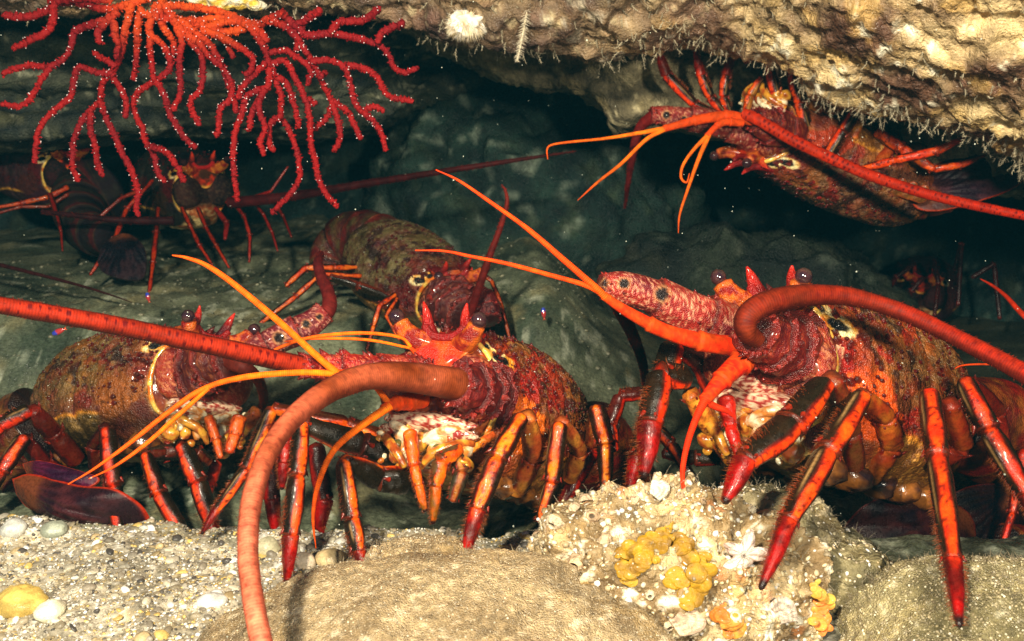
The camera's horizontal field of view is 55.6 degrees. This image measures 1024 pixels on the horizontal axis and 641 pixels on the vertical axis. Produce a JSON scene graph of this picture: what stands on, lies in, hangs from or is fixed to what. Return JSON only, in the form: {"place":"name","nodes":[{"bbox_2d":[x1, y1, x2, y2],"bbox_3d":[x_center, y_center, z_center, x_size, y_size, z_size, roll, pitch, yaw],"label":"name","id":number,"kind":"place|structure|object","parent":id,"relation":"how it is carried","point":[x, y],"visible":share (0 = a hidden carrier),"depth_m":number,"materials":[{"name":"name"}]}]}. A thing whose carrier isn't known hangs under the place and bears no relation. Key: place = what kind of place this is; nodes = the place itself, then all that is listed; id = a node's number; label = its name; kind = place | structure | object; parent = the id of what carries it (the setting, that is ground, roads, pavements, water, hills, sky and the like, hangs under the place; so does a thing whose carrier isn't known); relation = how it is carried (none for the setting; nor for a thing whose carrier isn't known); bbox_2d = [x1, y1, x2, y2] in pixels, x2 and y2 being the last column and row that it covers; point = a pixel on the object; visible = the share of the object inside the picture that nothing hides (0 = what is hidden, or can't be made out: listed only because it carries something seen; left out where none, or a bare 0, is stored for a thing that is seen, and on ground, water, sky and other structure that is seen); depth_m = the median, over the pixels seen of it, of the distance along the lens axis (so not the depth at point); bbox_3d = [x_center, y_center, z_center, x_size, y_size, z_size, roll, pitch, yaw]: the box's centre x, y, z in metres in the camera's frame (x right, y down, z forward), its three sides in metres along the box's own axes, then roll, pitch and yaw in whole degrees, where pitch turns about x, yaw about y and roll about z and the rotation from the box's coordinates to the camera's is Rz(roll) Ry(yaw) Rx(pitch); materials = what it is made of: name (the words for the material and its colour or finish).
{"place":"outdoors","nodes":[
{"label":"outdoors","id":0,"kind":"place"},
{"bbox_2d":[52,327,66,334],"bbox_3d":[-0.363,0.008,0.780,0.012,0.007,0.004,0,14,0],"label":"fish","id":1,"kind":"object","parent":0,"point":[58,331],"visible":1,"depth_m":0.78},
{"bbox_2d":[145,293,149,302],"bbox_3d":[-0.337,-0.021,0.900,0.005,0.010,0.003,0,14,0],"label":"fish","id":2,"kind":"object","parent":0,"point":[147,295],"visible":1,"depth_m":0.90},
{"bbox_2d":[0,9,491,154],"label":"rock ledge","id":3,"kind":"object","parent":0,"point":[430,82],"visible":0.41,"depth_m":1.13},
{"bbox_2d":[0,513,537,640],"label":"fine gravel","id":4,"kind":"structure","parent":0,"point":[153,627],"depth_m":0.60,"materials":[{"name":"beige gravel"}]},
{"bbox_2d":[295,552,315,569],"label":"stone","id":5,"kind":"object","parent":4,"relation":"on","point":[305,559],"visible":0.8,"depth_m":0.61,"materials":[{"name":"grey stone"}]},
{"bbox_2d":[0,214,1023,640],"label":"sea floor","id":6,"kind":"structure","parent":0,"point":[558,342],"depth_m":0.95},
{"bbox_2d":[0,517,26,537],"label":"stone","id":7,"kind":"object","parent":6,"relation":"on","point":[15,527],"visible":1,"depth_m":0.65,"materials":[{"name":"white stone"}]},
{"bbox_2d":[0,584,48,618],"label":"stone","id":8,"kind":"object","parent":6,"relation":"on","point":[21,600],"visible":0.94,"depth_m":0.56,"materials":[{"name":"yellow stone"}]},
{"bbox_2d":[33,599,65,622],"bbox_3d":[-0.261,0.164,0.548,0.016,0.012,0.016,0,14,0],"label":"stone","id":9,"kind":"object","parent":6,"relation":"on","point":[47,610],"visible":1,"depth_m":0.54,"materials":[{"name":"white stone"}]},
{"bbox_2d":[40,520,67,537],"bbox_3d":[-0.311,0.142,0.660,0.017,0.012,0.017,0,14,0],"label":"stone","id":10,"kind":"object","parent":6,"relation":"on","point":[54,529],"visible":1,"depth_m":0.65,"materials":[{"name":"grey stone"}]},
{"bbox_2d":[0,147,131,302],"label":"spiny lobster","id":11,"kind":"object","parent":6,"relation":"on","point":[23,179],"visible":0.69,"depth_m":1.21},
{"bbox_2d":[0,250,337,528],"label":"spiny lobster","id":12,"kind":"object","parent":6,"relation":"on","point":[120,391],"visible":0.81,"depth_m":0.71},
{"bbox_2d":[197,592,227,607],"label":"stone","id":13,"kind":"object","parent":6,"relation":"on","point":[211,599],"visible":1,"depth_m":0.56,"materials":[{"name":"white stone"}]},
{"bbox_2d":[258,536,280,555],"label":"stone","id":14,"kind":"object","parent":6,"relation":"on","point":[266,544],"visible":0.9,"depth_m":0.64,"materials":[{"name":"beige stone"}]},
{"bbox_2d":[0,244,611,506],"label":"shelf gravel","id":15,"kind":"structure","parent":6,"relation":"on","point":[320,344],"depth_m":1.03,"materials":[{"name":"gravel"}]},
{"bbox_2d":[41,145,575,291],"bbox_3d":[-0.280,-0.113,1.091,0.654,0.160,0.255,6,15,24],"label":"spiny lobster","id":16,"kind":"object","parent":6,"relation":"on","point":[94,207],"visible":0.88,"depth_m":1.12},
{"bbox_2d":[0,255,652,640],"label":"spiny lobster","id":17,"kind":"object","parent":6,"relation":"on","point":[482,419],"visible":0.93,"depth_m":0.61},
{"bbox_2d":[314,548,347,565],"bbox_3d":[-0.116,0.152,0.623,0.021,0.012,0.016,0,14,0],"label":"stone","id":18,"kind":"object","parent":6,"relation":"on","point":[329,554],"visible":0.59,"depth_m":0.62,"materials":[{"name":"beige stone"}]},
{"bbox_2d":[259,184,510,350],"bbox_3d":[-0.118,-0.068,0.982,0.315,0.165,0.223,7,16,26],"label":"spiny lobster","id":19,"kind":"object","parent":6,"relation":"on","point":[376,262],"visible":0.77,"depth_m":0.94},
{"bbox_2d":[364,533,464,560],"bbox_3d":[-0.057,0.155,0.578,0.078,0.056,0.069,0,14,0],"label":"boulder","id":20,"kind":"object","parent":6,"relation":"on","point":[441,545],"visible":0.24,"depth_m":0.57,"materials":[{"name":"stone"}]},
{"bbox_2d":[196,548,675,640],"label":"boulder","id":21,"kind":"object","parent":6,"relation":"on","point":[483,613],"visible":0.94,"depth_m":0.49,"materials":[{"name":"stone"}]},
{"bbox_2d":[358,81,713,282],"bbox_3d":[0.036,-0.139,1.450,0.508,0.569,0.362,6,15,21],"label":"slab boulder","id":22,"kind":"object","parent":6,"relation":"on","point":[591,229],"visible":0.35,"depth_m":1.31,"materials":[{"name":"grey stone"}]},
{"bbox_2d":[189,527,1023,640],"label":"hydroid fuzz","id":23,"kind":"object","parent":6,"relation":"on","point":[432,554],"visible":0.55,"depth_m":0.53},
{"bbox_2d":[526,470,833,640],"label":"crusted rock","id":24,"kind":"object","parent":6,"relation":"on","point":[596,525],"visible":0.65,"depth_m":0.54,"materials":[{"name":"stone"}]},
{"bbox_2d":[650,479,669,500],"bbox_3d":[0.085,0.098,0.561,0.012,0.011,0.010,0,14,0],"label":"clam shell","id":25,"kind":"object","parent":24,"relation":"on","point":[659,490],"visible":1,"depth_m":0.56},
{"bbox_2d":[614,521,717,610],"bbox_3d":[0.082,0.131,0.519,0.054,0.036,0.032,0,14,0],"label":"yellow sponge","id":26,"kind":"object","parent":24,"relation":"on","point":[640,556],"visible":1,"depth_m":0.52},
{"bbox_2d":[669,610,705,635],"bbox_3d":[0.093,0.158,0.511,0.016,0.012,0.015,-10,17,-34],"label":"clam shell","id":27,"kind":"object","parent":24,"relation":"on","point":[692,622],"visible":1,"depth_m":0.51},
{"bbox_2d":[532,466,891,640],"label":"hydroid fuzz","id":28,"kind":"object","parent":24,"relation":"on","point":[831,511],"visible":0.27,"depth_m":0.57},
{"bbox_2d":[709,602,746,638],"bbox_3d":[0.114,0.159,0.515,0.020,0.016,0.011,0,14,0],"label":"orange sponge","id":29,"kind":"object","parent":24,"relation":"on","point":[729,626],"visible":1,"depth_m":0.51},
{"bbox_2d":[723,529,767,568],"bbox_3d":[0.126,0.126,0.521,0.031,0.028,0.010,0,14,0],"label":"starfish","id":30,"kind":"object","parent":24,"relation":"on","point":[745,553],"visible":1,"depth_m":0.52},
{"bbox_2d":[767,596,797,623],"bbox_3d":[0.144,0.155,0.517,0.015,0.016,0.009,0,14,0],"label":"clam shell","id":31,"kind":"object","parent":24,"relation":"on","point":[783,609],"visible":1,"depth_m":0.52},
{"bbox_2d":[807,579,835,635],"bbox_3d":[0.171,0.159,0.537,0.017,0.031,0.013,0,14,0],"label":"orange sponge","id":32,"kind":"object","parent":24,"relation":"on","point":[823,601],"visible":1,"depth_m":0.54},
{"bbox_2d":[415,169,1023,628],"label":"spiny lobster","id":33,"kind":"object","parent":6,"relation":"on","point":[901,407],"visible":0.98,"depth_m":0.61},
{"bbox_2d":[589,220,918,340],"bbox_3d":[0.320,0.013,1.299,0.442,0.296,0.241,0,14,0],"label":"slab boulder","id":34,"kind":"object","parent":6,"relation":"on","point":[692,257],"visible":0.31,"depth_m":1.23,"materials":[{"name":"grey stone"}]},
{"bbox_2d":[718,481,848,549],"bbox_3d":[0.154,0.142,0.618,0.123,0.079,0.095,0,14,0],"label":"rubble rock","id":35,"kind":"object","parent":6,"relation":"on","point":[753,496],"visible":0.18,"depth_m":0.60,"materials":[{"name":"stone"}]},
{"bbox_2d":[827,527,894,613],"bbox_3d":[0.192,0.184,0.613,0.129,0.119,0.120,0,14,0],"label":"rubble rock","id":36,"kind":"object","parent":6,"relation":"on","point":[849,573],"visible":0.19,"depth_m":0.57,"materials":[{"name":"stone"}]},
{"bbox_2d":[836,553,1023,640],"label":"boulder","id":37,"kind":"object","parent":6,"relation":"on","point":[995,606],"visible":0.88,"depth_m":0.51,"materials":[{"name":"stone"}]},
{"bbox_2d":[888,242,1023,368],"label":"spiny lobster","id":38,"kind":"object","parent":6,"relation":"on","point":[930,286],"visible":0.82,"depth_m":1.37},
{"bbox_2d":[0,0,1023,163],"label":"rock overhang","id":39,"kind":"object","parent":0,"point":[849,36],"visible":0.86,"depth_m":0.77,"materials":[{"name":"beige stone"}]},
{"bbox_2d":[0,0,419,216],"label":"red gorgonian","id":40,"kind":"object","parent":39,"relation":"hanging from","point":[161,13],"visible":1,"depth_m":0.80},
{"bbox_2d":[187,0,267,10],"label":"yellow crust","id":41,"kind":"object","parent":39,"relation":"attached to","point":[252,5],"visible":0.91,"depth_m":0.82},
{"bbox_2d":[443,7,486,43],"bbox_3d":[-0.038,-0.247,0.815,0.043,0.033,0.040,0,14,0],"label":"pale tuft","id":42,"kind":"object","parent":39,"relation":"hanging from","point":[467,25],"visible":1,"depth_m":0.81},
{"bbox_2d":[0,0,1023,180],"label":"hydroid fringe","id":43,"kind":"object","parent":39,"relation":"on","point":[777,67],"visible":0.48,"depth_m":0.82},
{"bbox_2d":[514,9,531,62],"bbox_3d":[0.009,-0.240,0.800,0.017,0.056,0.020,0,14,0],"label":"feather hydroid","id":44,"kind":"object","parent":39,"relation":"hanging from","point":[521,40],"visible":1,"depth_m":0.80},
{"bbox_2d":[397,28,1023,199],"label":"hanging rock","id":45,"kind":"object","parent":39,"relation":"hanging from","point":[631,92],"visible":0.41,"depth_m":1.00,"materials":[{"name":"brown stone"}]},
{"bbox_2d":[546,50,1023,232],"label":"spiny lobster","id":46,"kind":"object","parent":39,"relation":"attached to","point":[834,168],"visible":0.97,"depth_m":0.91},
{"bbox_2d":[0,130,1023,321],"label":"cave wall","id":47,"kind":"structure","parent":0,"point":[751,200],"depth_m":1.61,"materials":[{"name":"black stone"}]},
{"bbox_2d":[20,1,1017,636],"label":"drifting specks","id":48,"kind":"object","parent":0,"point":[626,241],"visible":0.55,"depth_m":0.54,"materials":[{"name":"white"}]},
{"bbox_2d":[541,308,545,319],"bbox_3d":[0.030,-0.006,0.930,0.005,0.012,0.004,0,14,0],"label":"fish","id":49,"kind":"object","parent":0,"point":[543,312],"visible":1,"depth_m":0.93}
]}

